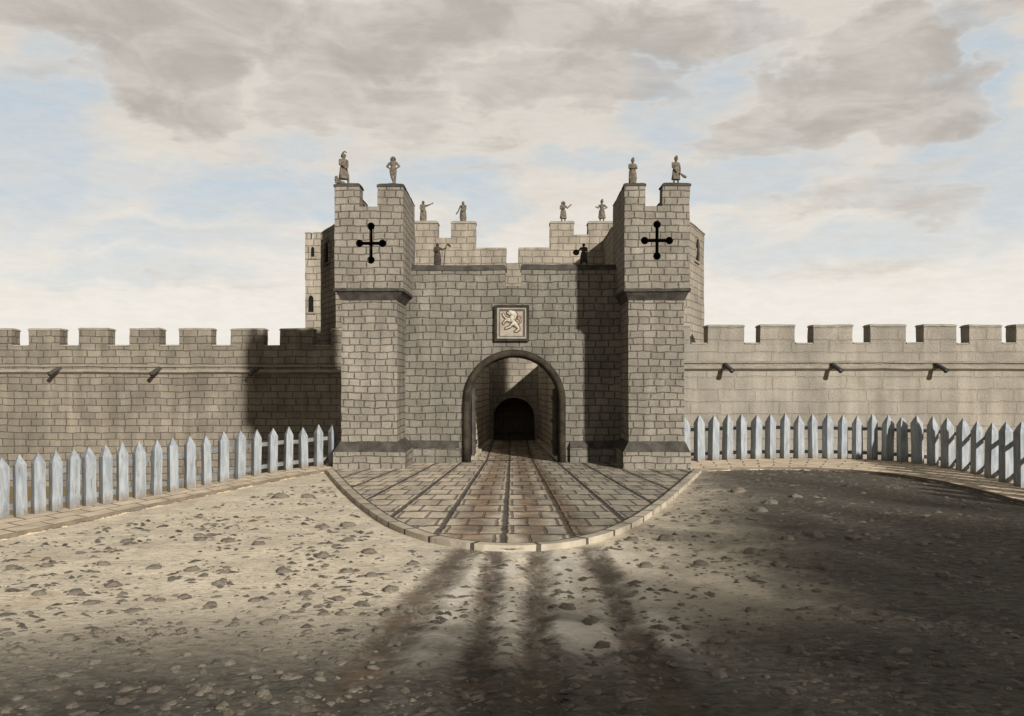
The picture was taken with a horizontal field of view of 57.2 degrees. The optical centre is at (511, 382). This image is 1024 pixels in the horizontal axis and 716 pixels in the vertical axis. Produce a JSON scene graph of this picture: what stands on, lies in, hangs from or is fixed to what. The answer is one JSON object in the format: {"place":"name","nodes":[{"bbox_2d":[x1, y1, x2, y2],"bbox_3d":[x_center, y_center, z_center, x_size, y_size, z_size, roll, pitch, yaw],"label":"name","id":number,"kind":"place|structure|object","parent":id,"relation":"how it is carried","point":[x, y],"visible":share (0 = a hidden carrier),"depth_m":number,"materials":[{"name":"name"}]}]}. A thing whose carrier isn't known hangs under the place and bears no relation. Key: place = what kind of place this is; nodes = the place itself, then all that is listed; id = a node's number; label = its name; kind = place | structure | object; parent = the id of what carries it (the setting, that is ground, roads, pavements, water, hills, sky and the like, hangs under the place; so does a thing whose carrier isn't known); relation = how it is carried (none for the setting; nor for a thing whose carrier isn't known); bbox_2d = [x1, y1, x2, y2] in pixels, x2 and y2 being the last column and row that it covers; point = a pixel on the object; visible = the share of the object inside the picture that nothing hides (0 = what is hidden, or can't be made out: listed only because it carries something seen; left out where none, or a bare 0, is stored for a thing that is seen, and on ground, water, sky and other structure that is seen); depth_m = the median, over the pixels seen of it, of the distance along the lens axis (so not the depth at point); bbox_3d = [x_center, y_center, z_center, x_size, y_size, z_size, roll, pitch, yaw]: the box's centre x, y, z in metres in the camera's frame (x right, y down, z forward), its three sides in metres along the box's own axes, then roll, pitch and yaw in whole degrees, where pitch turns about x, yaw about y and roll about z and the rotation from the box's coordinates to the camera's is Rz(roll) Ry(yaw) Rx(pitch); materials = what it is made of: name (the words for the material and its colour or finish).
{"place":"outdoors","nodes":[
{"label":"outdoors","id":0,"kind":"place"},
{"bbox_2d":[0,435,1023,715],"bbox_3d":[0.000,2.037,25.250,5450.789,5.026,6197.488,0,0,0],"label":"ground","id":1,"kind":"structure","parent":0,"point":[696,685],"depth_m":11.64,"materials":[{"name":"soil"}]},
{"bbox_2d":[0,706,13,713],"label":"stone","id":2,"kind":"object","parent":1,"relation":"on","point":[6,709],"visible":1,"depth_m":8.04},
{"bbox_2d":[6,564,18,569],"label":"stone","id":3,"kind":"object","parent":1,"relation":"on","point":[11,567],"visible":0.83,"depth_m":13.83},
{"bbox_2d":[8,646,25,652],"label":"stone","id":4,"kind":"object","parent":1,"relation":"on","point":[16,649],"visible":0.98,"depth_m":9.73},
{"bbox_2d":[11,694,23,700],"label":"stone","id":5,"kind":"object","parent":1,"relation":"on","point":[15,697],"visible":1,"depth_m":8.33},
{"bbox_2d":[31,589,46,595],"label":"stone","id":6,"kind":"object","parent":1,"relation":"on","point":[42,592],"visible":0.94,"depth_m":12.25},
{"bbox_2d":[39,563,54,567],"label":"stone","id":7,"kind":"object","parent":1,"relation":"on","point":[46,565],"visible":0.91,"depth_m":13.92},
{"bbox_2d":[55,671,69,677],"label":"stone","id":8,"kind":"object","parent":1,"relation":"on","point":[62,674],"visible":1,"depth_m":8.93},
{"bbox_2d":[57,633,75,641],"bbox_3d":[-4.864,2.789,10.254,0.157,0.075,0.188,0,0,35],"label":"stone","id":9,"kind":"object","parent":1,"relation":"on","point":[67,636],"visible":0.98,"depth_m":10.21,"materials":[{"name":"stone"}]},
{"bbox_2d":[65,702,78,708],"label":"stone","id":10,"kind":"object","parent":1,"relation":"on","point":[69,705],"visible":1,"depth_m":8.14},
{"bbox_2d":[66,588,83,595],"bbox_3d":[-5.762,2.769,12.384,0.192,0.080,0.230,0,0,14],"label":"stone","id":11,"kind":"object","parent":1,"relation":"on","point":[75,591],"visible":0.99,"depth_m":12.34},
{"bbox_2d":[82,600,98,604],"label":"stone","id":12,"kind":"object","parent":1,"relation":"on","point":[89,602],"visible":1,"depth_m":11.85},
{"bbox_2d":[87,658,101,664],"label":"stone","id":13,"kind":"object","parent":1,"relation":"on","point":[92,661],"visible":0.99,"depth_m":9.34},
{"bbox_2d":[89,628,105,633],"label":"stone","id":14,"kind":"object","parent":1,"relation":"on","point":[95,630],"visible":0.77,"depth_m":10.45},
{"bbox_2d":[92,681,106,687],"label":"stone","id":15,"kind":"object","parent":1,"relation":"on","point":[99,684],"visible":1,"depth_m":8.64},
{"bbox_2d":[97,561,110,565],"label":"stone","id":16,"kind":"object","parent":1,"relation":"on","point":[103,563],"visible":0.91,"depth_m":14.14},
{"bbox_2d":[104,581,122,587],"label":"stone","id":17,"kind":"object","parent":1,"relation":"on","point":[111,584],"visible":0.9,"depth_m":12.82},
{"bbox_2d":[113,697,131,704],"bbox_3d":[-3.406,2.788,8.207,0.153,0.062,0.128,0,0,30],"label":"stone","id":18,"kind":"object","parent":1,"relation":"on","point":[121,700],"visible":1,"depth_m":8.18,"materials":[{"name":"stone"}]},
{"bbox_2d":[124,608,137,612],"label":"stone","id":19,"kind":"object","parent":1,"relation":"on","point":[131,610],"visible":1,"depth_m":11.49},
{"bbox_2d":[145,685,161,692],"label":"stone","id":20,"kind":"object","parent":1,"relation":"on","point":[154,689],"visible":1,"depth_m":8.48,"materials":[{"name":"stone"}]},
{"bbox_2d":[146,564,161,569],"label":"stone","id":21,"kind":"object","parent":1,"relation":"on","point":[155,566],"visible":1,"depth_m":13.92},
{"bbox_2d":[0,464,333,539],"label":"footpath","id":22,"kind":"structure","parent":1,"relation":"on","point":[12,526],"depth_m":20.63,"materials":[{"name":"stone"}]},
{"bbox_2d":[0,424,336,519],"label":"picket fence","id":23,"kind":"object","parent":22,"relation":"on","point":[56,499],"visible":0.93,"depth_m":21.94,"materials":[{"name":"blue paint"}]},
{"bbox_2d":[164,699,176,705],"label":"stone","id":24,"kind":"object","parent":1,"relation":"on","point":[172,702],"visible":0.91,"depth_m":8.12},
{"bbox_2d":[0,328,341,485],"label":"curtain wall","id":25,"kind":"structure","parent":1,"relation":"on","point":[95,390],"depth_m":41.00,"materials":[{"name":"stone"}]},
{"bbox_2d":[178,593,191,598],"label":"stone","id":26,"kind":"object","parent":1,"relation":"on","point":[183,596],"visible":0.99,"depth_m":12.22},
{"bbox_2d":[181,650,193,656],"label":"stone","id":27,"kind":"object","parent":1,"relation":"on","point":[187,653],"visible":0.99,"depth_m":9.59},
{"bbox_2d":[184,566,200,571],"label":"stone","id":28,"kind":"object","parent":1,"relation":"on","point":[191,568],"visible":0.99,"depth_m":13.80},
{"bbox_2d":[196,684,212,692],"bbox_3d":[-2.771,2.762,8.473,0.138,0.070,0.160,0,0,-44],"label":"stone","id":29,"kind":"object","parent":1,"relation":"on","point":[205,688],"visible":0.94,"depth_m":8.43,"materials":[{"name":"stone"}]},
{"bbox_2d":[203,601,216,606],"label":"stone","id":30,"kind":"object","parent":1,"relation":"on","point":[210,603],"visible":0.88,"depth_m":11.73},
{"bbox_2d":[212,580,224,585],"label":"stone","id":31,"kind":"object","parent":1,"relation":"on","point":[217,582],"visible":0.86,"depth_m":13.04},
{"bbox_2d":[220,658,235,665],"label":"stone","id":32,"kind":"object","parent":1,"relation":"on","point":[227,661],"visible":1,"depth_m":9.25,"materials":[{"name":"stone"}]},
{"bbox_2d":[221,538,236,541],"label":"stone","id":33,"kind":"object","parent":1,"relation":"on","point":[227,540],"visible":0.86,"depth_m":16.26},
{"bbox_2d":[223,687,234,694],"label":"stone","id":34,"kind":"object","parent":1,"relation":"on","point":[231,690],"visible":0.99,"depth_m":8.36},
{"bbox_2d":[255,689,269,696],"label":"stone","id":35,"kind":"object","parent":1,"relation":"on","point":[261,693],"visible":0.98,"depth_m":8.30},
{"bbox_2d":[261,646,273,651],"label":"stone","id":36,"kind":"object","parent":1,"relation":"on","point":[268,648],"visible":1,"depth_m":9.72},
{"bbox_2d":[261,618,278,625],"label":"stone","id":37,"kind":"object","parent":1,"relation":"on","point":[270,621],"visible":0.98,"depth_m":10.75,"materials":[{"name":"stone"}]},
{"bbox_2d":[273,493,289,498],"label":"stone","id":38,"kind":"object","parent":1,"relation":"on","point":[280,495],"visible":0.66,"depth_m":22.63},
{"bbox_2d":[276,567,291,573],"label":"stone","id":39,"kind":"object","parent":1,"relation":"on","point":[284,570],"visible":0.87,"depth_m":13.82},
{"bbox_2d":[295,654,306,658],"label":"stone","id":40,"kind":"object","parent":1,"relation":"on","point":[301,656],"visible":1,"depth_m":9.53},
{"bbox_2d":[299,590,313,595],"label":"stone","id":41,"kind":"object","parent":1,"relation":"on","point":[306,592],"visible":0.78,"depth_m":12.45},
{"bbox_2d":[312,676,326,681],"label":"stone","id":42,"kind":"object","parent":1,"relation":"on","point":[320,678],"visible":1,"depth_m":8.71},
{"bbox_2d":[313,551,328,557],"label":"stone","id":43,"kind":"object","parent":1,"relation":"on","point":[322,554],"visible":0.84,"depth_m":14.87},
{"bbox_2d":[315,523,329,528],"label":"stone","id":44,"kind":"object","parent":1,"relation":"on","point":[323,526],"visible":0.72,"depth_m":18.00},
{"bbox_2d":[331,595,345,600],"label":"stone","id":45,"kind":"object","parent":1,"relation":"on","point":[339,598],"visible":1,"depth_m":12.09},
{"bbox_2d":[335,659,346,665],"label":"stone","id":46,"kind":"object","parent":1,"relation":"on","point":[341,662],"visible":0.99,"depth_m":9.30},
{"bbox_2d":[340,521,355,526],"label":"stone","id":47,"kind":"object","parent":1,"relation":"on","point":[347,524],"visible":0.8,"depth_m":18.16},
{"bbox_2d":[341,568,354,572],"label":"stone","id":48,"kind":"object","parent":1,"relation":"on","point":[346,570],"visible":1,"depth_m":13.82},
{"bbox_2d":[341,537,355,541],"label":"stone","id":49,"kind":"object","parent":1,"relation":"on","point":[348,539],"visible":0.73,"depth_m":16.41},
{"bbox_2d":[354,633,365,640],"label":"stone","id":50,"kind":"object","parent":1,"relation":"on","point":[359,636],"visible":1,"depth_m":10.17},
{"bbox_2d":[354,601,369,606],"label":"stone","id":51,"kind":"object","parent":1,"relation":"on","point":[359,603],"visible":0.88,"depth_m":11.80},
{"bbox_2d":[361,548,376,553],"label":"stone","id":52,"kind":"object","parent":1,"relation":"on","point":[369,551],"visible":0.97,"depth_m":15.27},
{"bbox_2d":[365,572,377,577],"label":"stone","id":53,"kind":"object","parent":1,"relation":"on","point":[371,574],"visible":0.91,"depth_m":13.53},
{"bbox_2d":[366,665,379,669],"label":"stone","id":54,"kind":"object","parent":1,"relation":"on","point":[372,667],"visible":1,"depth_m":9.23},
{"bbox_2d":[372,627,385,632],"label":"stone","id":55,"kind":"object","parent":1,"relation":"on","point":[378,630],"visible":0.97,"depth_m":10.57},
{"bbox_2d":[379,611,392,618],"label":"stone","id":56,"kind":"object","parent":1,"relation":"on","point":[386,614],"visible":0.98,"depth_m":11.27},
{"bbox_2d":[383,585,398,591],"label":"stone","id":57,"kind":"object","parent":1,"relation":"on","point":[389,588],"visible":0.98,"depth_m":12.51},
{"bbox_2d":[398,604,413,610],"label":"stone","id":58,"kind":"object","parent":1,"relation":"on","point":[404,607],"visible":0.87,"depth_m":11.64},
{"bbox_2d":[417,661,429,667],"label":"stone","id":59,"kind":"object","parent":1,"relation":"on","point":[424,664],"visible":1,"depth_m":9.24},
{"bbox_2d":[490,586,502,591],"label":"stone","id":60,"kind":"object","parent":1,"relation":"on","point":[496,589],"visible":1,"depth_m":12.53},
{"bbox_2d":[304,221,704,439],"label":"gate tower","id":61,"kind":"structure","parent":1,"relation":"on","point":[514,396],"depth_m":44.00,"materials":[{"name":"stone"}]},
{"bbox_2d":[420,201,432,220],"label":"statue","id":62,"kind":"object","parent":61,"relation":"on","point":[423,215],"visible":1,"depth_m":44.30,"materials":[{"name":"stone"}]},
{"bbox_2d":[456,201,466,220],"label":"statue","id":63,"kind":"object","parent":61,"relation":"on","point":[463,212],"visible":0.99,"depth_m":44.31,"materials":[{"name":"stone"}]},
{"bbox_2d":[494,398,534,439],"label":"inner door","id":64,"kind":"structure","parent":61,"relation":"in","point":[521,415],"depth_m":44.75,"materials":[{"name":"brown wood"}]},
{"bbox_2d":[560,201,571,220],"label":"statue","id":65,"kind":"object","parent":61,"relation":"on","point":[563,206],"visible":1,"depth_m":44.33,"materials":[{"name":"stone"}]},
{"bbox_2d":[595,199,607,220],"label":"statue","id":66,"kind":"object","parent":61,"relation":"on","point":[601,215],"visible":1,"depth_m":44.32,"materials":[{"name":"stone"}]},
{"bbox_2d":[333,183,691,468],"bbox_3d":[-0.002,-0.573,36.881,11.392,11.584,14.278,0,0,0],"label":"gatehouse","id":67,"kind":"object","parent":1,"relation":"on","point":[424,348],"visible":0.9,"depth_m":31.61,"materials":[{"name":"stone"}]},
{"bbox_2d":[334,151,348,183],"bbox_3d":[-5.421,-6.873,30.074,0.462,1.087,0.419,0,0,-40],"label":"statue","id":68,"kind":"object","parent":67,"relation":"on","point":[344,166],"visible":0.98,"depth_m":30.04,"materials":[{"name":"stone"}]},
{"bbox_2d":[386,156,399,182],"bbox_3d":[-3.818,-6.786,30.114,0.463,0.911,0.261,0,0,4],"label":"statue","id":69,"kind":"object","parent":67,"relation":"on","point":[393,163],"visible":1,"depth_m":30.08,"materials":[{"name":"stone"}]},
{"bbox_2d":[433,243,450,264],"bbox_3d":[-2.437,-4.441,32.675,0.594,0.818,0.292,0,0,-14],"label":"statue","id":70,"kind":"object","parent":67,"relation":"on","point":[437,255],"visible":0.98,"depth_m":32.62,"materials":[{"name":"stone"}]},
{"bbox_2d":[573,243,587,264],"bbox_3d":[2.384,-4.437,32.671,0.511,0.810,0.269,0,0,10],"label":"statue","id":71,"kind":"object","parent":67,"relation":"on","point":[584,252],"visible":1,"depth_m":32.61,"materials":[{"name":"stone"}]},
{"bbox_2d":[628,157,637,182],"bbox_3d":[3.874,-6.777,30.102,0.302,0.893,0.265,0,0,-6],"label":"statue","id":72,"kind":"object","parent":67,"relation":"on","point":[632,167],"visible":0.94,"depth_m":30.06,"materials":[{"name":"stone"}]},
{"bbox_2d":[671,155,686,183],"bbox_3d":[5.348,-6.809,30.129,0.484,0.959,0.288,0,0,-18],"label":"statue","id":73,"kind":"object","parent":67,"relation":"on","point":[676,172],"visible":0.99,"depth_m":30.06,"materials":[{"name":"stone"}]},
{"bbox_2d":[326,469,701,551],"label":"kerb","id":74,"kind":"structure","parent":1,"relation":"on","point":[399,526],"depth_m":17.41,"materials":[{"name":"stone"}]},
{"bbox_2d":[529,642,543,647],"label":"stone","id":75,"kind":"object","parent":1,"relation":"on","point":[536,645],"visible":1,"depth_m":10.04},
{"bbox_2d":[558,603,575,609],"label":"stone","id":76,"kind":"object","parent":1,"relation":"on","point":[566,606],"visible":0.95,"depth_m":11.55,"materials":[{"name":"stone"}]},
{"bbox_2d":[582,616,598,623],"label":"stone","id":77,"kind":"object","parent":1,"relation":"on","point":[593,620],"visible":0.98,"depth_m":10.87,"materials":[{"name":"stone"}]},
{"bbox_2d":[594,640,609,648],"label":"stone","id":78,"kind":"object","parent":1,"relation":"on","point":[601,644],"visible":1,"depth_m":9.87,"materials":[{"name":"stone"}]},
{"bbox_2d":[621,655,636,662],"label":"stone","id":79,"kind":"object","parent":1,"relation":"on","point":[630,659],"visible":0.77,"depth_m":9.52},
{"bbox_2d":[625,536,638,540],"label":"stone","id":80,"kind":"object","parent":1,"relation":"on","point":[629,538],"visible":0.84,"depth_m":16.54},
{"bbox_2d":[639,562,653,567],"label":"stone","id":81,"kind":"object","parent":1,"relation":"on","point":[646,565],"visible":0.85,"depth_m":14.13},
{"bbox_2d":[656,534,672,540],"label":"stone","id":82,"kind":"object","parent":1,"relation":"on","point":[663,537],"visible":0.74,"depth_m":16.38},
{"bbox_2d":[682,625,694,629],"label":"stone","id":83,"kind":"object","parent":1,"relation":"on","point":[687,627],"visible":1,"depth_m":10.57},
{"bbox_2d":[693,561,708,566],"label":"stone","id":84,"kind":"object","parent":1,"relation":"on","point":[701,563],"visible":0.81,"depth_m":14.26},
{"bbox_2d":[710,669,727,677],"bbox_3d":[1.990,2.799,9.005,0.173,0.078,0.161,5,9,27],"label":"stone","id":85,"kind":"object","parent":1,"relation":"on","point":[717,673],"visible":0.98,"depth_m":8.97,"materials":[{"name":"stone"}]},
{"bbox_2d":[712,520,727,524],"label":"stone","id":86,"kind":"object","parent":1,"relation":"on","point":[719,522],"visible":0.88,"depth_m":18.37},
{"bbox_2d":[727,629,739,634],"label":"stone","id":87,"kind":"object","parent":1,"relation":"on","point":[734,632],"visible":0.91,"depth_m":10.39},
{"bbox_2d":[730,487,745,492],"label":"stone","id":88,"kind":"object","parent":1,"relation":"on","point":[738,490],"visible":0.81,"depth_m":23.85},
{"bbox_2d":[743,547,760,554],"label":"stone","id":89,"kind":"object","parent":1,"relation":"on","point":[751,550],"visible":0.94,"depth_m":15.18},
{"bbox_2d":[751,506,767,511],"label":"stone","id":90,"kind":"object","parent":1,"relation":"on","point":[758,509],"visible":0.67,"depth_m":20.40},
{"bbox_2d":[763,499,777,503],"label":"stone","id":91,"kind":"object","parent":1,"relation":"on","point":[770,501],"visible":0.78,"depth_m":21.61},
{"bbox_2d":[772,561,787,567],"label":"stone","id":92,"kind":"object","parent":1,"relation":"on","point":[779,564],"visible":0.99,"depth_m":14.14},
{"bbox_2d":[781,536,794,540],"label":"stone","id":93,"kind":"object","parent":1,"relation":"on","point":[788,538],"visible":0.78,"depth_m":16.56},
{"bbox_2d":[784,688,797,694],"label":"stone","id":94,"kind":"object","parent":1,"relation":"on","point":[789,691],"visible":1,"depth_m":8.40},
{"bbox_2d":[788,644,806,652],"bbox_3d":[2.975,2.779,9.756,0.217,0.082,0.186,-11,17,-36],"label":"stone","id":95,"kind":"object","parent":1,"relation":"on","point":[797,648],"visible":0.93,"depth_m":9.74,"materials":[{"name":"stone"}]},
{"bbox_2d":[806,605,819,610],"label":"stone","id":96,"kind":"object","parent":1,"relation":"on","point":[812,607],"visible":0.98,"depth_m":11.51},
{"bbox_2d":[806,530,824,537],"bbox_3d":[5.564,2.799,17.242,0.317,0.149,0.361,-4,7,5],"label":"stone","id":97,"kind":"object","parent":1,"relation":"on","point":[815,533],"visible":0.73,"depth_m":17.16,"materials":[{"name":"stone"}]},
{"bbox_2d":[817,562,834,569],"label":"stone","id":98,"kind":"object","parent":1,"relation":"on","point":[824,566],"visible":0.87,"depth_m":14.03,"materials":[{"name":"stone"}]},
{"bbox_2d":[822,661,833,666],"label":"stone","id":99,"kind":"object","parent":1,"relation":"on","point":[827,663],"visible":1,"depth_m":9.30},
{"bbox_2d":[836,605,852,611],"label":"stone","id":100,"kind":"object","parent":1,"relation":"on","point":[843,608],"visible":0.88,"depth_m":11.41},
{"bbox_2d":[844,535,860,539],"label":"stone","id":101,"kind":"object","parent":1,"relation":"on","point":[854,537],"visible":0.82,"depth_m":16.97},
{"bbox_2d":[684,324,1023,469],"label":"curtain wall","id":102,"kind":"structure","parent":1,"relation":"on","point":[882,372],"depth_m":38.00,"materials":[{"name":"stone"}]},
{"bbox_2d":[689,458,1023,504],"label":"footpath","id":103,"kind":"structure","parent":1,"relation":"on","point":[980,483],"depth_m":29.47,"materials":[{"name":"stone"}]},
{"bbox_2d":[684,413,1023,486],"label":"picket fence","id":104,"kind":"object","parent":103,"relation":"on","point":[1003,461],"visible":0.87,"depth_m":32.26,"materials":[{"name":"blue paint"}]},
{"bbox_2d":[873,609,889,615],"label":"stone","id":105,"kind":"object","parent":1,"relation":"on","point":[880,612],"visible":0.81,"depth_m":11.14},
{"bbox_2d":[880,660,898,669],"bbox_3d":[3.742,2.792,9.280,0.179,0.085,0.198,10,8,9],"label":"stone","id":106,"kind":"object","parent":1,"relation":"on","point":[891,664],"visible":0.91,"depth_m":9.23,"materials":[{"name":"stone"}]},
{"bbox_2d":[914,589,928,594],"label":"stone","id":107,"kind":"object","parent":1,"relation":"on","point":[922,592],"visible":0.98,"depth_m":12.35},
{"bbox_2d":[915,540,927,545],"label":"stone","id":108,"kind":"object","parent":1,"relation":"on","point":[923,543],"visible":0.73,"depth_m":16.40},
{"bbox_2d":[932,661,945,666],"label":"stone","id":109,"kind":"object","parent":1,"relation":"on","point":[938,663],"visible":1,"depth_m":9.24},
{"bbox_2d":[935,570,952,576],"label":"stone","id":110,"kind":"object","parent":1,"relation":"on","point":[941,573],"visible":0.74,"depth_m":13.62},
{"bbox_2d":[946,533,960,538],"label":"stone","id":111,"kind":"object","parent":1,"relation":"on","point":[954,536],"visible":1,"depth_m":17.00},
{"bbox_2d":[968,557,987,563],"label":"stone","id":112,"kind":"object","parent":1,"relation":"on","point":[976,560],"visible":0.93,"depth_m":14.71,"materials":[{"name":"stone"}]},
{"bbox_2d":[0,0,1023,344],"label":"sky","id":113,"kind":"structure","parent":0,"point":[167,165],"materials":[{"name":"white"}]},
{"bbox_2d":[335,440,691,548],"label":"forecourt paving","id":114,"kind":"structure","parent":0,"point":[512,491],"depth_m":23.20,"materials":[{"name":"stone"}]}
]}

